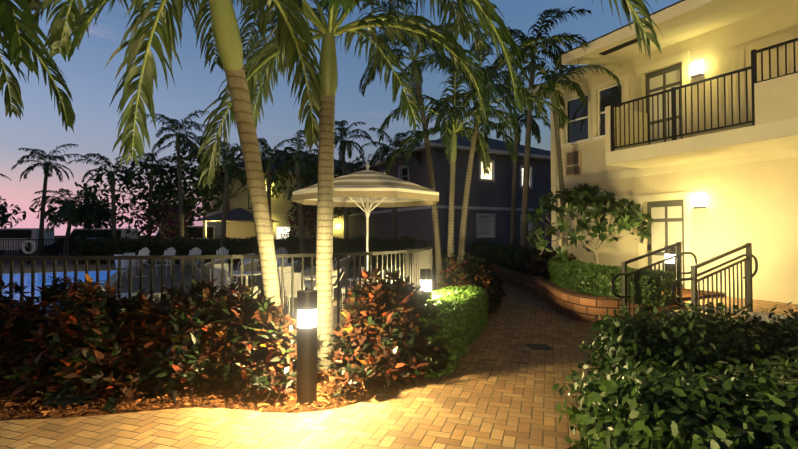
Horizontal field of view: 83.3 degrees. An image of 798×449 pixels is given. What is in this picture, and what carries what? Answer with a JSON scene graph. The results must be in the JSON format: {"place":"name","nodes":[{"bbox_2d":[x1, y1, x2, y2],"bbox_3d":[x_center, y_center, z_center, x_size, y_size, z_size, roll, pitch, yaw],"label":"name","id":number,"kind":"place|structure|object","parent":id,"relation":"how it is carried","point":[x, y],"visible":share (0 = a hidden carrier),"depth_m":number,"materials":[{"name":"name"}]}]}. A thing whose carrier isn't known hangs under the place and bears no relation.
{"place":"outdoors","nodes":[
{"label":"outdoors","id":0,"kind":"place"},
{"bbox_2d":[1,250,82,255],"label":"parking asphalt","id":1,"kind":"structure","parent":0,"point":[35,253],"depth_m":36.58,"materials":[{"name":"grey"}]},
{"bbox_2d":[0,228,53,253],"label":"van","id":2,"kind":"object","parent":1,"relation":"on","point":[17,233],"visible":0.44,"depth_m":37.10,"materials":[{"name":"white paint"}]},
{"bbox_2d":[44,237,98,255],"bbox_3d":[-24.577,1.696,34.431,4.500,1.392,1.840,0,-1,-6],"label":"car","id":3,"kind":"object","parent":1,"relation":"on","point":[59,246],"visible":0.17,"depth_m":33.46,"materials":[{"name":"black paint"}]},
{"bbox_2d":[70,228,138,253],"bbox_3d":[-26.056,1.430,39.242,5.400,2.142,2.040,0,-1,-2],"label":"van","id":4,"kind":"object","parent":1,"relation":"on","point":[99,232],"visible":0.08,"depth_m":38.27,"materials":[{"name":"black paint"}]},
{"bbox_2d":[154,226,215,238],"bbox_3d":[-18.987,1.332,40.443,6.000,2.392,2.040,0,-1,-2],"label":"van","id":5,"kind":"object","parent":1,"relation":"on","point":[195,231],"visible":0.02,"depth_m":39.48,"materials":[{"name":"black paint"}]},
{"bbox_2d":[2,270,124,314],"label":"pool water","id":6,"kind":"structure","parent":0,"point":[81,276],"depth_m":16.40,"materials":[{"name":"blue liquid"}]},
{"bbox_2d":[58,285,136,303],"bbox_3d":[-5.885,1.431,8.891,0.692,0.779,1.991,0,-1,-12],"label":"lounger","id":7,"kind":"object","parent":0,"point":[125,294],"visible":0.08,"depth_m":9.31,"materials":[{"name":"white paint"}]},
{"bbox_2d":[121,290,170,311],"bbox_3d":[-4.020,1.378,7.336,0.692,0.814,2.017,1,-1,-22],"label":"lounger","id":8,"kind":"object","parent":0,"point":[156,295],"depth_m":6.59,"materials":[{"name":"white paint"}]},
{"bbox_2d":[3,260,418,353],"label":"pool deck paving","id":9,"kind":"structure","parent":0,"point":[145,280],"depth_m":16.87,"materials":[{"name":"grey concrete"}]},
{"bbox_2d":[21,237,35,263],"bbox_3d":[-20.037,1.420,24.301,0.789,1.500,0.150,0,-1,-2],"label":"life ring station","id":10,"kind":"object","parent":9,"relation":"on","point":[23,247],"visible":0.9,"depth_m":24.25,"materials":[{"name":"white plastic"}]},
{"bbox_2d":[29,186,122,255],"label":"palm","id":11,"kind":"object","parent":9,"relation":"on","point":[75,215],"visible":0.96,"depth_m":29.82,"materials":[{"name":"green plant"}]},
{"bbox_2d":[67,153,146,236],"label":"palm","id":12,"kind":"object","parent":9,"relation":"on","point":[111,179],"visible":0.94,"depth_m":29.40,"materials":[{"name":"green plant"}]},
{"bbox_2d":[135,247,150,266],"bbox_3d":[-13.012,1.654,22.532,0.790,1.004,0.938,0,-1,10],"label":"adirondack chair","id":13,"kind":"object","parent":9,"relation":"on","point":[145,251],"visible":0.5,"depth_m":22.76,"materials":[{"name":"white paint"}]},
{"bbox_2d":[114,253,172,277],"bbox_3d":[-9.789,1.554,17.044,1.997,0.903,1.841,0,-1,-2],"label":"cafe table","id":14,"kind":"object","parent":9,"relation":"on","point":[126,265],"visible":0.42,"depth_m":17.40,"materials":[{"name":"white paint"}]},
{"bbox_2d":[115,145,184,237],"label":"palm","id":15,"kind":"object","parent":9,"relation":"on","point":[157,171],"visible":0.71,"depth_m":30.61,"materials":[{"name":"green plant"}]},
{"bbox_2d":[128,201,192,238],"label":"tree","id":16,"kind":"object","parent":9,"relation":"on","point":[173,221],"visible":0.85,"depth_m":29.09,"materials":[{"name":"green plant"}]},
{"bbox_2d":[155,247,176,266],"bbox_3d":[-11.752,1.659,22.693,0.790,1.002,0.938,0,-1,4],"label":"adirondack chair","id":17,"kind":"object","parent":9,"relation":"on","point":[173,251],"visible":0.58,"depth_m":22.93,"materials":[{"name":"white paint"}]},
{"bbox_2d":[139,110,222,237],"bbox_3d":[-13.674,-2.329,27.630,4.706,9.254,4.256,0,-1,-2],"label":"palm","id":18,"kind":"object","parent":9,"relation":"on","point":[183,137],"visible":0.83,"depth_m":27.52,"materials":[{"name":"green plant"}]},
{"bbox_2d":[180,253,198,270],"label":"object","id":19,"kind":"object","parent":9,"relation":"on","point":[187,261],"visible":0.65,"depth_m":19.60,"materials":[{"name":"white paint"}]},
{"bbox_2d":[189,247,201,266],"bbox_3d":[-10.493,1.664,22.850,0.790,0.999,0.938,0,-1,-2],"label":"adirondack chair","id":20,"kind":"object","parent":9,"relation":"on","point":[194,252],"visible":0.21,"depth_m":23.13,"materials":[{"name":"white paint"}]},
{"bbox_2d":[199,259,220,277],"bbox_3d":[-6.648,1.565,15.863,0.692,0.829,2.027,1,-1,-27],"label":"lounger","id":21,"kind":"object","parent":9,"relation":"on","point":[207,266],"visible":0.29,"depth_m":15.16,"materials":[{"name":"white paint"}]},
{"bbox_2d":[178,141,246,254],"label":"palm","id":22,"kind":"object","parent":9,"relation":"on","point":[230,168],"visible":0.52,"depth_m":24.07,"materials":[{"name":"green plant"}]},
{"bbox_2d":[0,239,431,366],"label":"pool fence","id":23,"kind":"object","parent":9,"relation":"on","point":[425,257],"visible":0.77,"depth_m":6.04,"materials":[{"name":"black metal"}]},
{"bbox_2d":[214,247,228,263],"bbox_3d":[-9.133,1.666,23.006,0.790,1.002,0.938,0,-1,-8],"label":"adirondack chair","id":24,"kind":"object","parent":9,"relation":"on","point":[225,252],"visible":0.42,"depth_m":23.27,"materials":[{"name":"white paint"}]},
{"bbox_2d":[193,208,280,238],"bbox_3d":[-10.155,0.595,28.698,4.200,3.350,4.200,0,-1,-2],"label":"cabana","id":25,"kind":"object","parent":9,"relation":"on","point":[239,222],"visible":0.23,"depth_m":28.40,"materials":[{"name":"beige paint"}]},
{"bbox_2d":[75,234,416,265],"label":"pool hedge","id":26,"kind":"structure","parent":9,"relation":"on","point":[380,245],"depth_m":24.89,"materials":[{"name":"green"}]},
{"bbox_2d":[233,259,259,281],"bbox_3d":[-5.232,1.552,15.302,0.692,0.829,2.027,1,-1,-27],"label":"lounger","id":27,"kind":"object","parent":9,"relation":"on","point":[246,266],"visible":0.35,"depth_m":14.67,"materials":[{"name":"white paint"}]},
{"bbox_2d":[239,253,258,270],"bbox_3d":[-6.438,1.667,19.461,0.692,0.787,1.997,1,-1,-27],"label":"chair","id":28,"kind":"object","parent":9,"relation":"on","point":[246,260],"visible":0.15,"depth_m":20.00,"materials":[{"name":"white paint"}]},
{"bbox_2d":[209,263,290,302],"bbox_3d":[-3.498,1.401,10.319,1.997,0.903,1.841,0,-1,-2],"label":"cafe table","id":29,"kind":"object","parent":9,"relation":"on","point":[226,275],"visible":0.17,"depth_m":10.09,"materials":[{"name":"white paint"}]},
{"bbox_2d":[227,137,295,223],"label":"palm","id":30,"kind":"object","parent":9,"relation":"on","point":[266,161],"visible":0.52,"depth_m":26.08,"materials":[{"name":"green plant"}]},
{"bbox_2d":[277,247,287,261],"bbox_3d":[-6.073,1.670,23.206,0.790,1.004,0.938,0,-1,-14],"label":"adirondack chair","id":31,"kind":"object","parent":9,"relation":"on","point":[283,251],"visible":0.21,"depth_m":23.49,"materials":[{"name":"white paint"}]},
{"bbox_2d":[277,260,299,277],"bbox_3d":[-3.816,1.539,14.742,0.692,0.829,2.027,1,-1,-27],"label":"lounger","id":32,"kind":"object","parent":9,"relation":"on","point":[296,263],"visible":0.17,"depth_m":14.09,"materials":[{"name":"white paint"}]},
{"bbox_2d":[260,129,318,265],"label":"palm","id":33,"kind":"object","parent":9,"relation":"on","point":[299,163],"visible":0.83,"depth_m":23.20,"materials":[{"name":"green plant"}]},
{"bbox_2d":[281,205,316,238],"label":"tree","id":34,"kind":"object","parent":9,"relation":"on","point":[309,221],"visible":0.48,"depth_m":27.70,"materials":[{"name":"green plant"}]},
{"bbox_2d":[278,266,363,315],"bbox_3d":[-1.671,1.380,9.370,1.997,0.903,1.841,0,-1,-2],"label":"cafe table","id":35,"kind":"object","parent":9,"relation":"on","point":[287,280],"visible":0.35,"depth_m":8.60,"materials":[{"name":"white paint"}]},
{"bbox_2d":[304,268,343,298],"bbox_3d":[-2.019,1.461,11.292,0.692,0.829,2.027,1,-1,-27],"label":"lounger","id":36,"kind":"object","parent":9,"relation":"on","point":[307,285],"visible":0.31,"depth_m":11.03,"materials":[{"name":"white paint"}]},
{"bbox_2d":[334,120,376,238],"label":"palm","id":37,"kind":"object","parent":9,"relation":"on","point":[344,143],"visible":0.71,"depth_m":26.92,"materials":[{"name":"green plant"}]},
{"bbox_2d":[292,159,438,313],"bbox_3d":[-0.662,0.231,9.359,2.864,3.200,2.864,0,-1,-2],"label":"umbrella","id":38,"kind":"object","parent":9,"relation":"on","point":[367,188],"visible":0.88,"depth_m":8.61,"materials":[{"name":"fabric"}]},
{"bbox_2d":[348,266,397,286],"bbox_3d":[-0.747,1.484,12.327,0.692,0.829,2.027,1,-1,-27],"label":"lounger","id":39,"kind":"object","parent":9,"relation":"on","point":[351,279],"visible":0.21,"depth_m":11.67,"materials":[{"name":"white paint"}]},
{"bbox_2d":[214,286,260,318],"bbox_3d":[-2.832,1.388,7.769,0.692,0.814,2.017,1,-1,-22],"label":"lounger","id":40,"kind":"object","parent":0,"point":[255,288],"visible":0.08,"depth_m":7.06,"materials":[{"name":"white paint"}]},
{"bbox_2d":[276,258,287,266],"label":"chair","id":41,"kind":"object","parent":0,"point":[278,260],"visible":0.12,"depth_m":19.40,"materials":[{"name":"white paint"}]},
{"bbox_2d":[0,282,615,448],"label":"path paving","id":42,"kind":"structure","parent":0,"point":[494,390],"depth_m":3.96,"materials":[{"name":"brown brick"}]},
{"bbox_2d":[300,266,315,281],"bbox_3d":[-2.774,1.506,13.271,0.692,0.829,2.027,1,-1,-27],"label":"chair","id":43,"kind":"object","parent":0,"point":[307,271],"visible":0.06,"depth_m":12.47,"materials":[{"name":"white paint"}]},
{"bbox_2d":[0,236,631,448],"bbox_3d":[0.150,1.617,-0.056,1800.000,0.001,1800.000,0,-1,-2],"label":"ground","id":44,"kind":"structure","parent":0,"point":[188,394],"depth_m":4.36,"materials":[{"name":"brown soil"}]},
{"bbox_2d":[0,196,25,227],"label":"tree","id":45,"kind":"object","parent":44,"relation":"on","point":[3,217],"visible":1,"depth_m":63.86,"materials":[{"name":"green plant"}]},
{"bbox_2d":[10,143,91,255],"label":"palm","id":46,"kind":"object","parent":44,"relation":"on","point":[47,166],"visible":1,"depth_m":32.30,"materials":[{"name":"green plant"}]},
{"bbox_2d":[29,196,118,227],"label":"tree","id":47,"kind":"object","parent":44,"relation":"on","point":[105,215],"visible":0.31,"depth_m":62.14,"materials":[{"name":"green plant"}]},
{"bbox_2d":[0,0,270,132],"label":"palm","id":48,"kind":"object","parent":44,"relation":"on","point":[16,44],"visible":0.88,"depth_m":4.92,"materials":[{"name":"green plant"}]},
{"bbox_2d":[75,158,224,238],"bbox_3d":[-17.515,-1.232,32.994,9.707,7.316,7.771,0,-1,-2],"label":"tree","id":49,"kind":"object","parent":44,"relation":"on","point":[166,191],"visible":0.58,"depth_m":31.43,"materials":[{"name":"green plant"}]},
{"bbox_2d":[152,187,202,225],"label":"tree","id":50,"kind":"object","parent":44,"relation":"on","point":[192,217],"visible":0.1,"depth_m":61.53,"materials":[{"name":"green plant"}]},
{"bbox_2d":[0,366,370,419],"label":"mulch chips","id":51,"kind":"object","parent":44,"relation":"on","point":[8,403],"depth_m":4.31,"materials":[{"name":"brown wood"}]},
{"bbox_2d":[0,279,56,391],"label":"croton shrub","id":52,"kind":"object","parent":51,"relation":"on","point":[8,311],"visible":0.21,"depth_m":4.80,"materials":[{"name":"red plant"}]},
{"bbox_2d":[0,273,175,400],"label":"croton shrub","id":53,"kind":"object","parent":51,"relation":"on","point":[72,329],"visible":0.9,"depth_m":4.54,"materials":[{"name":"red plant"}]},
{"bbox_2d":[98,367,157,413],"bbox_3d":[-2.645,1.605,4.384,0.492,0.397,0.634,1,-2,-34],"label":"ground plant","id":54,"kind":"object","parent":51,"relation":"on","point":[138,381],"visible":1,"depth_m":4.33,"materials":[{"name":"red plant"}]},
{"bbox_2d":[113,277,267,395],"bbox_3d":[-2.232,1.190,4.901,1.717,1.195,1.126,0,-1,-2],"label":"croton shrub","id":55,"kind":"object","parent":51,"relation":"on","point":[182,315],"visible":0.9,"depth_m":4.65,"materials":[{"name":"red plant"}]},
{"bbox_2d":[187,285,324,394],"bbox_3d":[-1.514,1.203,4.884,1.417,1.115,1.000,0,-1,-2],"label":"croton shrub","id":56,"kind":"object","parent":51,"relation":"on","point":[279,341],"visible":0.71,"depth_m":4.63,"materials":[{"name":"red plant"}]},
{"bbox_2d":[239,362,296,400],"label":"ground plant","id":57,"kind":"object","parent":51,"relation":"on","point":[275,381],"visible":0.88,"depth_m":4.37,"materials":[{"name":"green plant"}]},
{"bbox_2d":[323,360,386,400],"bbox_3d":[-0.445,1.566,4.558,0.665,0.376,0.522,0,-1,-2],"label":"ground plant","id":58,"kind":"object","parent":51,"relation":"on","point":[368,375],"visible":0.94,"depth_m":4.46,"materials":[{"name":"red plant"}]},
{"bbox_2d":[356,350,400,390],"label":"ground plant","id":59,"kind":"object","parent":51,"relation":"on","point":[378,367],"visible":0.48,"depth_m":4.71,"materials":[{"name":"orange plant"}]},
{"bbox_2d":[396,350,412,382],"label":"ground plant","id":60,"kind":"object","parent":51,"relation":"on","point":[402,355],"visible":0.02,"depth_m":5.20,"materials":[{"name":"green plant"}]},
{"bbox_2d":[167,127,233,217],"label":"palm","id":61,"kind":"object","parent":44,"relation":"on","point":[195,136],"visible":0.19,"depth_m":35.17,"materials":[{"name":"green plant"}]},
{"bbox_2d":[165,143,290,215],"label":"tree","id":62,"kind":"object","parent":44,"relation":"on","point":[207,206],"visible":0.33,"depth_m":31.67,"materials":[{"name":"green plant"}]},
{"bbox_2d":[18,0,489,370],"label":"palm","id":63,"kind":"object","parent":44,"relation":"on","point":[411,27],"visible":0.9,"depth_m":5.24,"materials":[{"name":"green plant"}]},
{"bbox_2d":[198,151,350,239],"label":"cream building","id":64,"kind":"structure","parent":44,"relation":"on","point":[281,206],"depth_m":34.63,"materials":[{"name":"paint"}]},
{"bbox_2d":[43,344,553,405],"bbox_3d":[-0.590,1.687,5.410,5.785,0.110,2.091,1,-2,-39],"label":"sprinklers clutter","id":65,"kind":"object","parent":44,"relation":"on","point":[64,399],"visible":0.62,"depth_m":4.34,"materials":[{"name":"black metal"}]},
{"bbox_2d":[296,290,316,405],"bbox_3d":[-0.893,1.183,4.358,0.196,1.070,0.196,0,-1,-2],"label":"bollard","id":66,"kind":"object","parent":44,"relation":"on","point":[306,389],"visible":0.98,"depth_m":4.28,"materials":[{"name":"brown metal"}]},
{"bbox_2d":[288,153,355,236],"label":"tree","id":67,"kind":"object","parent":44,"relation":"on","point":[310,179],"visible":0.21,"depth_m":30.82,"materials":[{"name":"green plant"}]},
{"bbox_2d":[39,0,661,366],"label":"palm","id":68,"kind":"object","parent":44,"relation":"on","point":[224,31],"visible":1,"depth_m":4.28,"materials":[{"name":"green plant"}]},
{"bbox_2d":[336,153,379,209],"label":"tree","id":69,"kind":"object","parent":44,"relation":"on","point":[359,163],"visible":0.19,"depth_m":31.91,"materials":[{"name":"green plant"}]},
{"bbox_2d":[323,265,450,390],"bbox_3d":[-0.152,1.118,5.203,1.503,1.301,1.212,0,-1,-2],"label":"croton shrub","id":70,"kind":"object","parent":44,"relation":"on","point":[355,334],"visible":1,"depth_m":4.98,"materials":[{"name":"red plant"}]},
{"bbox_2d":[360,127,420,238],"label":"palm","id":71,"kind":"object","parent":44,"relation":"on","point":[385,149],"visible":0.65,"depth_m":24.49,"materials":[{"name":"green plant"}]},
{"bbox_2d":[389,132,434,148],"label":"palm","id":72,"kind":"object","parent":44,"relation":"on","point":[421,142],"visible":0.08,"depth_m":29.58,"materials":[{"name":"green plant"}]},
{"bbox_2d":[321,0,508,288],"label":"palm","id":73,"kind":"object","parent":44,"relation":"on","point":[418,81],"visible":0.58,"depth_m":11.02,"materials":[{"name":"green plant"}]},
{"bbox_2d":[420,269,431,296],"bbox_3d":[0.430,1.246,7.145,0.196,1.070,0.196,0,-1,-2],"label":"bollard","id":74,"kind":"object","parent":44,"relation":"on","point":[426,278],"visible":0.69,"depth_m":7.07,"materials":[{"name":"brown metal"}]},
{"bbox_2d":[376,284,489,378],"bbox_3d":[0.675,1.439,6.814,0.991,0.730,3.824,0,-1,19],"label":"bright hedge","id":75,"kind":"object","parent":44,"relation":"on","point":[464,322],"visible":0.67,"depth_m":6.12,"materials":[{"name":"green plant"}]},
{"bbox_2d":[337,133,551,253],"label":"grey building","id":76,"kind":"structure","parent":44,"relation":"on","point":[489,211],"depth_m":26.17,"materials":[{"name":"paint"}]},
{"bbox_2d":[416,247,489,280],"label":"hedge","id":77,"kind":"object","parent":44,"relation":"on","point":[472,258],"visible":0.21,"depth_m":14.95,"materials":[{"name":"green plant"}]},
{"bbox_2d":[435,256,477,289],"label":"croton shrub","id":78,"kind":"object","parent":44,"relation":"on","point":[457,276],"visible":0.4,"depth_m":8.64,"materials":[{"name":"green plant"}]},
{"bbox_2d":[377,64,570,275],"bbox_3d":[1.554,-0.699,10.379,4.110,5.209,3.842,0,-1,-2],"label":"palm","id":79,"kind":"object","parent":44,"relation":"on","point":[451,127],"visible":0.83,"depth_m":10.26,"materials":[{"name":"green plant"}]},
{"bbox_2d":[448,260,501,317],"bbox_3d":[1.453,1.301,9.182,1.279,1.163,1.397,-1,-2,34],"label":"croton shrub","id":80,"kind":"object","parent":44,"relation":"on","point":[484,282],"visible":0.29,"depth_m":8.96,"materials":[{"name":"green plant"}]},
{"bbox_2d":[464,257,506,310],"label":"croton shrub","id":81,"kind":"object","parent":44,"relation":"on","point":[494,274],"visible":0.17,"depth_m":10.03,"materials":[{"name":"green plant"}]},
{"bbox_2d":[391,35,588,264],"bbox_3d":[1.938,-1.230,11.018,4.360,6.308,4.621,0,-1,-2],"label":"palm","id":82,"kind":"object","parent":44,"relation":"on","point":[491,73],"visible":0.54,"depth_m":10.60,"materials":[{"name":"green plant"}]},
{"bbox_2d":[490,265,680,322],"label":"retaining wall","id":83,"kind":"structure","parent":44,"relation":"on","point":[573,304],"depth_m":8.79,"materials":[{"name":"brown brick"}]},
{"bbox_2d":[529,0,797,325],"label":"building","id":84,"kind":"structure","parent":44,"relation":"on","point":[687,137],"depth_m":9.36,"materials":[{"name":"beige paint"}]},
{"bbox_2d":[553,335,797,448],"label":"hedge","id":85,"kind":"object","parent":44,"relation":"on","point":[756,409],"visible":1,"depth_m":2.33,"materials":[{"name":"green plant"}]},
{"bbox_2d":[577,301,797,386],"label":"hedge","id":86,"kind":"object","parent":44,"relation":"on","point":[694,338],"visible":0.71,"depth_m":3.96,"materials":[{"name":"green plant"}]},
{"bbox_2d":[0,0,679,235],"label":"sky","id":87,"kind":"structure","parent":0,"point":[92,86],"materials":[{"name":"blue"}]},
{"bbox_2d":[333,256,351,270],"bbox_3d":[-2.500,1.608,17.779,0.692,0.829,2.027,1,-1,-27],"label":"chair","id":88,"kind":"object","parent":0,"point":[342,263],"visible":0.4,"depth_m":17.15,"materials":[{"name":"white paint"}]},
{"bbox_2d":[471,241,543,271],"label":"hedge wall","id":89,"kind":"structure","parent":0,"point":[492,253],"depth_m":15.86,"materials":[{"name":"green plant"}]},
{"bbox_2d":[531,273,722,297],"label":"raised bed ground","id":90,"kind":"structure","parent":0,"point":[686,292],"depth_m":9.38,"materials":[{"name":"brown soil"}]},
{"bbox_2d":[497,238,528,264],"bbox_3d":[4.156,1.045,16.115,1.286,1.167,2.578,0,-1,-2],"label":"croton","id":91,"kind":"object","parent":90,"relation":"on","point":[514,244],"visible":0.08,"depth_m":16.04,"materials":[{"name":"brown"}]},
{"bbox_2d":[483,98,550,244],"bbox_3d":[4.813,-1.531,18.886,3.097,7.260,3.527,0,-1,-2],"label":"palm","id":92,"kind":"object","parent":90,"relation":"on","point":[535,129],"visible":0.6,"depth_m":19.09,"materials":[{"name":"green plant"}]},
{"bbox_2d":[468,7,591,246],"bbox_3d":[4.741,-2.669,15.914,3.915,9.402,3.996,-1,-2,38],"label":"palm","id":93,"kind":"object","parent":90,"relation":"on","point":[525,198],"visible":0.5,"depth_m":15.55,"materials":[{"name":"green plant"}]},
{"bbox_2d":[519,241,555,276],"bbox_3d":[4.139,0.993,13.063,1.213,1.108,2.004,0,-1,-2],"label":"croton","id":94,"kind":"object","parent":90,"relation":"on","point":[533,268],"visible":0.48,"depth_m":12.75,"materials":[{"name":"brown"}]},
{"bbox_2d":[539,248,577,279],"bbox_3d":[4.168,1.021,11.222,1.119,0.955,1.464,0,-1,-2],"label":"croton","id":95,"kind":"object","parent":90,"relation":"on","point":[571,256],"visible":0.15,"depth_m":11.33,"materials":[{"name":"brown"}]},
{"bbox_2d":[498,50,622,255],"bbox_3d":[4.026,-1.226,11.781,3.385,6.328,2.810,0,-1,-2],"label":"palm","id":96,"kind":"object","parent":90,"relation":"on","point":[552,78],"visible":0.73,"depth_m":11.71,"materials":[{"name":"green plant"}]},
{"bbox_2d":[526,183,655,263],"bbox_3d":[4.598,0.237,11.087,3.145,2.519,2.788,0,-1,-2],"label":"tree","id":97,"kind":"object","parent":90,"relation":"on","point":[590,204],"visible":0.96,"depth_m":10.43,"materials":[{"name":"green plant"}]},
{"bbox_2d":[548,258,676,305],"bbox_3d":[4.181,1.123,9.662,1.340,0.666,4.212,0,-1,-2],"label":"hedge","id":98,"kind":"object","parent":90,"relation":"on","point":[555,271],"depth_m":8.33,"materials":[{"name":"green plant"}]},
{"bbox_2d":[664,246,676,293],"bbox_3d":[5.391,0.956,8.912,0.196,1.070,0.196,0,-1,-2],"label":"bollard","id":99,"kind":"object","parent":90,"relation":"on","point":[669,252],"visible":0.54,"depth_m":8.84,"materials":[{"name":"brown metal"}]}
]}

